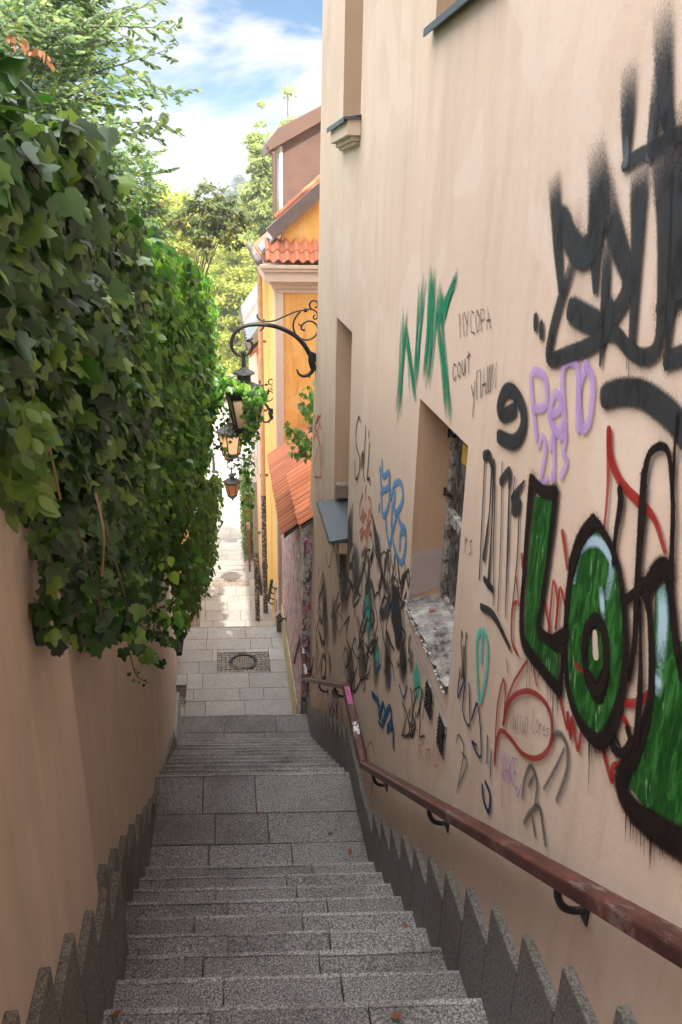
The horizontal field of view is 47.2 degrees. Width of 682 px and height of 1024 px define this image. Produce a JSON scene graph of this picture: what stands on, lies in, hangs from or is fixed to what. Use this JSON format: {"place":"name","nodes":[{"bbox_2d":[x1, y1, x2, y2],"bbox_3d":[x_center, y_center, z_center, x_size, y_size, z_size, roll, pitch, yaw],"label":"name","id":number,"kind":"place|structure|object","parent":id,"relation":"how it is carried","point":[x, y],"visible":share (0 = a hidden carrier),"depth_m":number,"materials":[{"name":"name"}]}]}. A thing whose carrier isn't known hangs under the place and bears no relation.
{"place":"outdoors","nodes":[
{"label":"outdoors","id":0,"kind":"place"},
{"bbox_2d":[2,0,322,199],"label":"sky","id":1,"kind":"structure","parent":0,"point":[239,53],"materials":[{"name":"blue"}]},
{"bbox_2d":[211,455,215,472],"bbox_3d":[-4.923,-1.889,30.167,0.200,0.750,0.200,-2,22,-8],"label":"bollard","id":2,"kind":"object","parent":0,"point":[213,466],"visible":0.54,"depth_m":30.16,"materials":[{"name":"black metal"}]},
{"bbox_2d":[176,632,271,715],"bbox_3d":[-1.782,2.969,12.639,1.890,0.782,2.770,-2,22,-8],"label":"paving bed","id":3,"kind":"object","parent":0,"point":[254,661],"visible":0.07,"depth_m":12.83,"materials":[{"name":"grey stone"}]},
{"bbox_2d":[176,687,185,698],"bbox_3d":[-2.463,2.786,11.990,0.165,0.033,0.280,-2,22,-8],"label":"drain grate","id":4,"kind":"object","parent":3,"relation":"on","point":[182,691],"visible":0.68,"depth_m":12.01,"materials":[{"name":"black metal"}]},
{"bbox_2d":[180,696,184,706],"bbox_3d":[-2.433,2.879,11.782,0.162,0.053,0.283,-2,22,-8],"label":"cobble patch","id":5,"kind":"object","parent":3,"relation":"on","point":[182,704],"visible":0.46,"depth_m":11.75,"materials":[{"name":"grey stone"}]},
{"bbox_2d":[176,626,292,715],"bbox_3d":[-1.782,2.635,12.563,1.844,0.146,3.023,-2,22,-8],"label":"landing","id":6,"kind":"object","parent":3,"relation":"on","point":[219,693],"visible":0.69,"depth_m":12.41,"materials":[{"name":"stone"}]},
{"bbox_2d":[191,626,274,627],"bbox_3d":[-1.982,2.054,13.868,1.852,0.036,0.026,0,22,-4],"label":"stair nosing","id":7,"kind":"object","parent":6,"relation":"on","point":[233,626],"visible":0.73,"depth_m":13.87,"materials":[{"name":"stone"}]},
{"bbox_2d":[217,653,269,672],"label":"cobble square","id":8,"kind":"structure","parent":6,"relation":"on","point":[263,665],"depth_m":12.77,"materials":[{"name":"grey stone"}]},
{"bbox_2d":[228,654,257,670],"bbox_3d":[-1.608,2.480,12.835,0.479,0.056,0.479,-2,22,-8],"label":"manhole cover","id":9,"kind":"object","parent":8,"relation":"in","point":[243,661],"visible":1,"depth_m":12.83,"materials":[{"name":"black metal"}]},
{"bbox_2d":[205,374,253,547],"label":"street","id":10,"kind":"structure","parent":0,"point":[230,517],"depth_m":27.30,"materials":[{"name":"white stone"}]},
{"bbox_2d":[238,459,253,560],"bbox_3d":[-2.795,0.133,23.272,0.501,2.185,5.613,-2,22,-8],"label":"hedge","id":11,"kind":"object","parent":10,"relation":"on","point":[243,508],"visible":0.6,"depth_m":21.92,"materials":[{"name":"green plant"}]},
{"bbox_2d":[202,788,292,865],"bbox_3d":[-0.650,2.724,5.938,1.645,0.782,0.980,-2,22,-8],"label":"paving bed","id":12,"kind":"object","parent":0,"point":[256,813],"visible":0.07,"depth_m":5.84,"materials":[{"name":"grey stone"}]},
{"bbox_2d":[150,774,368,873],"bbox_3d":[-0.648,2.395,5.850,1.599,0.145,1.255,-2,22,-8],"label":"landing","id":13,"kind":"object","parent":12,"relation":"on","point":[305,814],"visible":0.7,"depth_m":5.85,"materials":[{"name":"stone"}]},
{"bbox_2d":[155,772,348,778],"bbox_3d":[-0.723,2.142,6.329,1.610,0.036,0.030,0,22,-3],"label":"stair nosing","id":14,"kind":"object","parent":13,"relation":"on","point":[259,774],"visible":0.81,"depth_m":6.32,"materials":[{"name":"stone"}]},
{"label":"paving bed","id":15,"kind":"structure","parent":0,"visible":0},
{"bbox_2d":[204,586,259,595],"bbox_3d":[-2.830,1.921,17.567,2.054,0.146,0.792,0,22,-4],"label":"stair tread","id":16,"kind":"object","parent":15,"relation":"on","point":[229,591],"visible":0.29,"depth_m":17.70,"materials":[{"name":"stone"}]},
{"bbox_2d":[210,586,244,587],"bbox_3d":[-2.882,1.725,17.903,2.003,0.036,0.032,0,22,-4],"label":"stair nosing","id":17,"kind":"object","parent":16,"relation":"on","point":[227,586],"visible":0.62,"depth_m":17.91,"materials":[{"name":"stone"}]},
{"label":"paving bed","id":18,"kind":"structure","parent":0,"visible":0},
{"bbox_2d":[210,579,253,585],"bbox_3d":[-2.942,1.795,18.342,2.050,0.146,0.742,0,22,-4],"label":"stair tread","id":19,"kind":"object","parent":18,"relation":"on","point":[251,581],"visible":0.06,"depth_m":18.58,"materials":[{"name":"stone"}]},
{"bbox_2d":[211,579,249,589],"bbox_3d":[-2.595,1.729,18.369,0.892,0.054,0.594,-2,22,-8],"label":"cobble band","id":20,"kind":"object","parent":19,"relation":"on","point":[240,582],"visible":0.49,"depth_m":18.43,"materials":[{"name":"beige stone"}]},
{"bbox_2d":[212,578,253,578],"bbox_3d":[-2.991,1.609,18.655,2.003,0.036,0.033,0,22,-4],"label":"stair nosing","id":21,"kind":"object","parent":19,"relation":"on","point":[232,578],"visible":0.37,"depth_m":18.67,"materials":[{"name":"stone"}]},
{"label":"paving bed","id":22,"kind":"structure","parent":0,"visible":0},
{"bbox_2d":[209,572,253,577],"bbox_3d":[-3.047,1.689,19.072,2.047,0.145,0.692,0,22,-4],"label":"stair tread","id":23,"kind":"object","parent":22,"relation":"on","point":[239,575],"visible":0.14,"depth_m":19.23,"materials":[{"name":"stone"}]},
{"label":"paving bed","id":24,"kind":"structure","parent":0,"visible":0},
{"bbox_2d":[207,565,253,574],"bbox_3d":[-3.152,1.581,19.801,2.050,0.144,0.742,0,22,-4],"label":"stair tread","id":25,"kind":"object","parent":24,"relation":"on","point":[233,569],"visible":0.2,"depth_m":19.96,"materials":[{"name":"stone"}]},
{"bbox_2d":[215,565,246,565],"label":"stair nosing","id":26,"kind":"object","parent":25,"relation":"on","point":[231,565],"visible":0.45,"depth_m":20.13,"materials":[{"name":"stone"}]},
{"bbox_2d":[245,493,250,571],"bbox_3d":[-2.310,0.857,19.529,0.140,2.800,0.138,-2,22,-8],"label":"post","id":27,"kind":"object","parent":24,"relation":"on","point":[248,525],"visible":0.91,"depth_m":19.32,"materials":[{"name":"red metal"}]},
{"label":"paving bed","id":28,"kind":"structure","parent":0,"visible":0},
{"bbox_2d":[216,560,253,564],"bbox_3d":[-3.257,1.475,20.531,2.047,0.145,0.692,0,22,-4],"label":"stair tread","id":29,"kind":"object","parent":28,"relation":"on","point":[232,562],"visible":0.08,"depth_m":20.70,"materials":[{"name":"stone"}]},
{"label":"paving bed","id":30,"kind":"structure","parent":0,"visible":0},
{"bbox_2d":[216,555,253,559],"bbox_3d":[-3.235,1.372,21.255,1.798,0.144,0.712,0,22,-4],"label":"stair tread","id":31,"kind":"object","parent":30,"relation":"on","point":[231,557],"visible":0.18,"depth_m":21.39,"materials":[{"name":"stone"}]},
{"bbox_2d":[218,554,253,554],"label":"stair nosing","id":32,"kind":"object","parent":31,"relation":"on","point":[233,554],"visible":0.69,"depth_m":21.57,"materials":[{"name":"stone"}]},
{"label":"paving bed","id":33,"kind":"structure","parent":0,"visible":0},
{"bbox_2d":[217,546,247,551],"bbox_3d":[-3.439,1.191,22.685,1.796,0.144,0.692,0,22,-4],"label":"stair tread","id":34,"kind":"object","parent":33,"relation":"on","point":[230,548],"visible":0.03,"depth_m":22.84,"materials":[{"name":"stone"}]},
{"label":"paving bed","id":35,"kind":"structure","parent":0,"visible":0},
{"bbox_2d":[215,543,246,545],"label":"stair tread","id":36,"kind":"object","parent":35,"relation":"on","point":[229,544],"visible":0.08,"depth_m":23.54,"materials":[{"name":"stone"}]},
{"bbox_3d":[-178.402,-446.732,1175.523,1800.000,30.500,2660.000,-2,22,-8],"label":"ground","id":37,"kind":"structure","parent":0,"visible":0},
{"bbox_2d":[0,508,180,1023],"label":"garden wall","id":38,"kind":"structure","parent":37,"relation":"on","point":[88,743],"depth_m":2.50,"materials":[{"name":"beige paint"}]},
{"bbox_2d":[0,50,187,685],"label":"ivy","id":39,"kind":"object","parent":38,"relation":"attached to","point":[68,339],"visible":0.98,"depth_m":2.06,"materials":[{"name":"green plant"}]},
{"bbox_2d":[96,219,226,641],"bbox_3d":[-1.771,-0.344,7.110,1.516,4.654,7.422,-2,22,-8],"label":"creeper","id":40,"kind":"object","parent":38,"relation":"attached to","point":[180,492],"visible":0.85,"depth_m":4.87,"materials":[{"name":"green plant"}]},
{"bbox_2d":[0,0,201,214],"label":"elm tree","id":41,"kind":"object","parent":37,"relation":"on","point":[50,39],"visible":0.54,"depth_m":5.46,"materials":[{"name":"green plant"}]},
{"bbox_2d":[111,137,178,255],"bbox_3d":[-4.278,-2.144,17.068,1.918,11.206,2.000,15,25,30],"label":"leafy tree","id":42,"kind":"object","parent":37,"relation":"on","point":[154,224],"visible":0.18,"depth_m":15.28,"materials":[{"name":"green plant"}]},
{"bbox_2d":[143,180,207,264],"bbox_3d":[-5.461,-4.989,25.513,2.867,10.847,2.658,-2,22,-8],"label":"leafy tree","id":43,"kind":"object","parent":37,"relation":"on","point":[179,242],"visible":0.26,"depth_m":23.45,"materials":[{"name":"green plant"}]},
{"bbox_2d":[169,523,190,677],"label":"house","id":44,"kind":"structure","parent":37,"relation":"on","point":[175,656],"depth_m":12.31,"materials":[{"name":"beige paint"}]},
{"bbox_2d":[176,565,183,655],"bbox_3d":[-2.583,1.063,12.207,0.103,2.626,0.295,1,22,-1],"label":"drainpipe","id":45,"kind":"object","parent":44,"relation":"attached to","point":[179,650],"visible":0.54,"depth_m":12.61,"materials":[{"name":"black metal"}]},
{"bbox_2d":[179,186,213,225],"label":"distant tree","id":46,"kind":"object","parent":37,"relation":"on","point":[185,192],"depth_m":77.44,"materials":[{"name":"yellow plant"}]},
{"bbox_2d":[162,177,254,275],"bbox_3d":[-3.138,-1.103,15.511,3.018,10.227,1.572,-2,22,-8],"label":"leafy tree","id":47,"kind":"object","parent":37,"relation":"on","point":[214,221],"visible":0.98,"depth_m":13.70,"materials":[{"name":"green plant"}]},
{"bbox_2d":[191,230,245,333],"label":"leafy tree","id":48,"kind":"object","parent":37,"relation":"on","point":[212,263],"visible":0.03,"depth_m":43.95,"materials":[{"name":"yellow plant"}]},
{"bbox_2d":[210,187,230,215],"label":"tree","id":49,"kind":"object","parent":37,"relation":"on","point":[224,194],"visible":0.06,"depth_m":191.37,"materials":[{"name":"green plant"}]},
{"bbox_2d":[216,355,236,400],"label":"leafy tree","id":50,"kind":"object","parent":37,"relation":"on","point":[219,363],"visible":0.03,"depth_m":41.18,"materials":[{"name":"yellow plant"}]},
{"bbox_2d":[204,234,256,376],"bbox_3d":[-4.831,-8.677,37.182,4.748,9.382,3.964,-2,22,-8],"label":"leafy tree","id":51,"kind":"object","parent":37,"relation":"on","point":[230,293],"visible":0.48,"depth_m":35.88,"materials":[{"name":"green plant"}]},
{"bbox_2d":[225,173,249,208],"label":"tree","id":52,"kind":"object","parent":37,"relation":"on","point":[236,181],"visible":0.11,"depth_m":173.18,"materials":[{"name":"green plant"}]},
{"bbox_2d":[219,206,272,285],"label":"leafy tree","id":53,"kind":"object","parent":37,"relation":"on","point":[248,261],"visible":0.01,"depth_m":40.92,"materials":[{"name":"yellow plant"}]},
{"bbox_2d":[239,284,262,594],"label":"house","id":54,"kind":"structure","parent":37,"relation":"on","point":[248,311],"depth_m":19.32,"materials":[{"name":"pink paint"}]},
{"bbox_2d":[222,452,255,500],"bbox_3d":[-2.762,-1.005,21.458,1.055,1.498,0.501,-2,22,-8],"label":"wall lantern","id":55,"kind":"object","parent":54,"relation":"attached to","point":[231,483],"depth_m":21.39,"materials":[{"name":"black metal"}]},
{"bbox_2d":[239,284,257,324],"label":"roof window","id":56,"kind":"structure","parent":54,"relation":"in","point":[250,304],"depth_m":20.92,"materials":[{"name":"metal"}]},
{"bbox_2d":[242,306,257,350],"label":"roof window","id":57,"kind":"structure","parent":54,"relation":"in","point":[249,332],"depth_m":17.57,"materials":[{"name":"metal"}]},
{"bbox_2d":[256,433,258,478],"bbox_3d":[-2.069,-1.518,19.295,0.048,1.200,0.800,-2,22,-8],"label":"window","id":58,"kind":"structure","parent":54,"relation":"in","point":[256,433],"depth_m":19.07,"materials":[{"name":"white paint"}]},
{"bbox_2d":[236,99,274,278],"bbox_3d":[-2.869,-7.761,29.095,2.078,13.550,1.772,-8,23,-23],"label":"poplar tree","id":59,"kind":"object","parent":37,"relation":"on","point":[258,204],"visible":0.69,"depth_m":27.27,"materials":[{"name":"green plant"}]},
{"bbox_2d":[246,106,320,631],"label":"house","id":60,"kind":"structure","parent":37,"relation":"on","point":[283,250],"depth_m":11.91,"materials":[{"name":"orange paint"}]},
{"bbox_2d":[214,379,272,461],"bbox_3d":[-1.716,-1.599,13.708,1.056,1.498,0.523,-6,23,-17],"label":"wall lantern","id":61,"kind":"object","parent":60,"relation":"attached to","point":[233,451],"depth_m":13.63,"materials":[{"name":"black metal"}]},
{"bbox_2d":[250,254,267,613],"bbox_3d":[-1.555,-1.157,15.158,0.278,7.380,0.122,-9,24,-23],"label":"drainpipe","id":62,"kind":"object","parent":60,"relation":"attached to","point":[260,342],"visible":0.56,"depth_m":15.18,"materials":[{"name":"brown metal"}]},
{"bbox_2d":[267,579,276,605],"bbox_3d":[-1.330,1.526,15.020,0.125,1.239,1.531,-2,22,-8],"label":"handrail","id":63,"kind":"object","parent":60,"relation":"attached to","point":[270,590],"visible":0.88,"depth_m":14.89,"materials":[{"name":"black metal"}]},
{"bbox_2d":[275,84,300,127],"bbox_3d":[-2.115,-9.314,31.842,1.897,14.500,1.542,-11,25,-28],"label":"poplar tree","id":64,"kind":"object","parent":37,"relation":"on","point":[287,116],"visible":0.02,"depth_m":29.41,"materials":[{"name":"green plant"}]},
{"bbox_2d":[267,424,312,713],"bbox_3d":[-0.320,1.968,11.720,1.342,6.735,3.980,-2,22,-8],"label":"lean to","id":65,"kind":"object","parent":37,"relation":"on","point":[291,481],"visible":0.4,"depth_m":10.30,"materials":[{"name":"paint"}]},
{"bbox_2d":[274,610,285,621],"bbox_3d":[-1.017,1.731,13.030,0.145,0.753,1.027,-2,22,-8],"label":"handrail","id":66,"kind":"object","parent":65,"relation":"attached to","point":[277,614],"visible":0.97,"depth_m":12.97,"materials":[{"name":"metal"}]},
{"bbox_2d":[282,380,314,463],"bbox_3d":[-0.452,-1.118,9.664,0.452,0.980,0.562,9,23,19],"label":"sapling","id":67,"kind":"object","parent":65,"relation":"on","point":[306,442],"visible":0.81,"depth_m":9.62,"materials":[{"name":"green plant"}]},
{"bbox_2d":[306,0,681,1023],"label":"building","id":68,"kind":"structure","parent":37,"relation":"on","point":[496,546],"depth_m":2.56,"materials":[{"name":"beige paint"}]},
{"bbox_2d":[225,300,317,438],"bbox_3d":[-0.739,-1.438,8.060,0.975,1.478,0.442,-6,23,-17],"label":"wall lantern","id":69,"kind":"object","parent":68,"relation":"attached to","point":[235,401],"depth_m":7.91,"materials":[{"name":"black metal"}]},
{"bbox_2d":[207,375,267,520],"bbox_3d":[-1.069,-0.673,8.149,0.658,1.523,0.708,-2,22,-8],"label":"ivy","id":70,"kind":"object","parent":69,"relation":"attached to","point":[221,386],"visible":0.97,"depth_m":7.86,"materials":[{"name":"green plant"}]},
{"bbox_2d":[439,429,467,618],"bbox_3d":[0.598,0.100,3.570,0.071,1.080,0.790,-2,22,-8],"label":"window","id":71,"kind":"structure","parent":68,"relation":"in","point":[455,490],"depth_m":3.85,"materials":[{"name":"grey stone"}]},
{"bbox_2d":[293,636,681,968],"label":"handrail","id":72,"kind":"object","parent":68,"relation":"attached to","point":[660,936],"visible":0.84,"depth_m":2.08,"materials":[{"name":"brown metal"}]},
{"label":"paving bed","id":73,"kind":"structure","parent":37,"relation":"on","visible":0},
{"bbox_2d":[217,550,252,553],"bbox_3d":[-3.338,1.281,21.975,1.796,0.146,0.692,0,22,-4],"label":"stair tread","id":74,"kind":"object","parent":73,"relation":"on","point":[230,552],"visible":0.09,"depth_m":22.15,"materials":[{"name":"stone"}]},
{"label":"paving bed","id":75,"kind":"structure","parent":37,"relation":"on","visible":0},
{"bbox_2d":[187,599,200,626],"bbox_3d":[-3.180,2.155,16.361,0.452,0.054,1.298,-2,22,-8],"label":"cobble patch","id":76,"kind":"object","parent":75,"relation":"on","point":[194,623],"visible":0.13,"depth_m":16.06,"materials":[{"name":"grey stone"}]},
{"bbox_2d":[200,596,273,626],"bbox_3d":[-2.423,2.252,16.283,2.024,0.146,2.025,-2,22,-8],"label":"landing","id":77,"kind":"object","parent":75,"relation":"on","point":[222,611],"visible":0.41,"depth_m":16.43,"materials":[{"name":"stone"}]},
{"bbox_2d":[201,595,262,596],"bbox_3d":[-2.552,1.858,17.120,2.033,0.036,0.033,0,22,-4],"label":"stair nosing","id":78,"kind":"object","parent":77,"relation":"on","point":[227,596],"visible":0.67,"depth_m":17.11,"materials":[{"name":"stone"}]},
{"bbox_2d":[252,481,260,620],"bbox_3d":[-1.680,0.921,15.650,0.162,3.250,0.125,-2,22,-8],"label":"drainpipe","id":79,"kind":"object","parent":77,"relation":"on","point":[256,563],"visible":0.9,"depth_m":15.59,"materials":[{"name":"metal"}]},
{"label":"paving bed","id":80,"kind":"structure","parent":0,"visible":0},
{"bbox_2d":[181,716,310,740],"bbox_3d":[-1.241,2.823,9.799,1.877,0.144,0.691,0,22,-3],"label":"landing","id":81,"kind":"object","parent":80,"relation":"on","point":[241,727],"visible":0.38,"depth_m":9.86,"materials":[{"name":"stone"}]},
{"bbox_2d":[181,714,306,717],"bbox_3d":[-1.286,2.644,10.088,1.817,0.036,0.033,0,22,-3],"label":"stair nosing","id":82,"kind":"object","parent":81,"relation":"on","point":[224,716],"visible":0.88,"depth_m":10.08,"materials":[{"name":"stone"}]},
{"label":"stair bedding","id":83,"kind":"structure","parent":0,"visible":0},
{"bbox_2d":[102,863,488,1023],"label":"stair flight","id":84,"kind":"object","parent":83,"relation":"on","point":[291,991],"visible":0.66,"depth_m":3.48,"materials":[{"name":"stone"}]},
{"bbox_2d":[112,1010,120,1016],"bbox_3d":[-0.821,1.830,2.854,0.029,0.012,0.023,7,22,13],"label":"fallen leaf","id":85,"kind":"object","parent":84,"relation":"on","point":[116,1013],"visible":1,"depth_m":2.85,"materials":[{"name":"brown plant"}]},
{"bbox_2d":[103,862,481,1016],"bbox_3d":[-0.258,1.851,2.907,1.597,2.744,4.175,-2,22,-8],"label":"stair nosing","id":86,"kind":"object","parent":84,"relation":"on","point":[300,1006],"visible":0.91,"depth_m":3.52,"materials":[{"name":"stone"}]},
{"bbox_2d":[390,1012,402,1018],"bbox_3d":[0.203,1.842,2.863,0.035,0.020,0.030,-13,26,-32],"label":"fallen leaf","id":87,"kind":"object","parent":84,"relation":"on","point":[396,1015],"visible":1,"depth_m":2.86,"materials":[{"name":"brown plant"}]},
{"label":"stair bedding","id":88,"kind":"structure","parent":0,"visible":0},
{"bbox_2d":[159,739,344,782],"bbox_3d":[-0.938,2.577,7.905,1.620,1.665,2.832,-2,22,-8],"label":"stair flight","id":89,"kind":"object","parent":88,"relation":"on","point":[253,767],"visible":0.38,"depth_m":7.53,"materials":[{"name":"stone"}]},
{"bbox_2d":[159,738,343,771],"bbox_3d":[-0.956,2.470,8.009,1.617,1.545,2.567,-2,22,-8],"label":"stair nosing","id":90,"kind":"object","parent":89,"relation":"on","point":[233,770],"visible":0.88,"depth_m":7.57,"materials":[{"name":"stone"}]}
]}

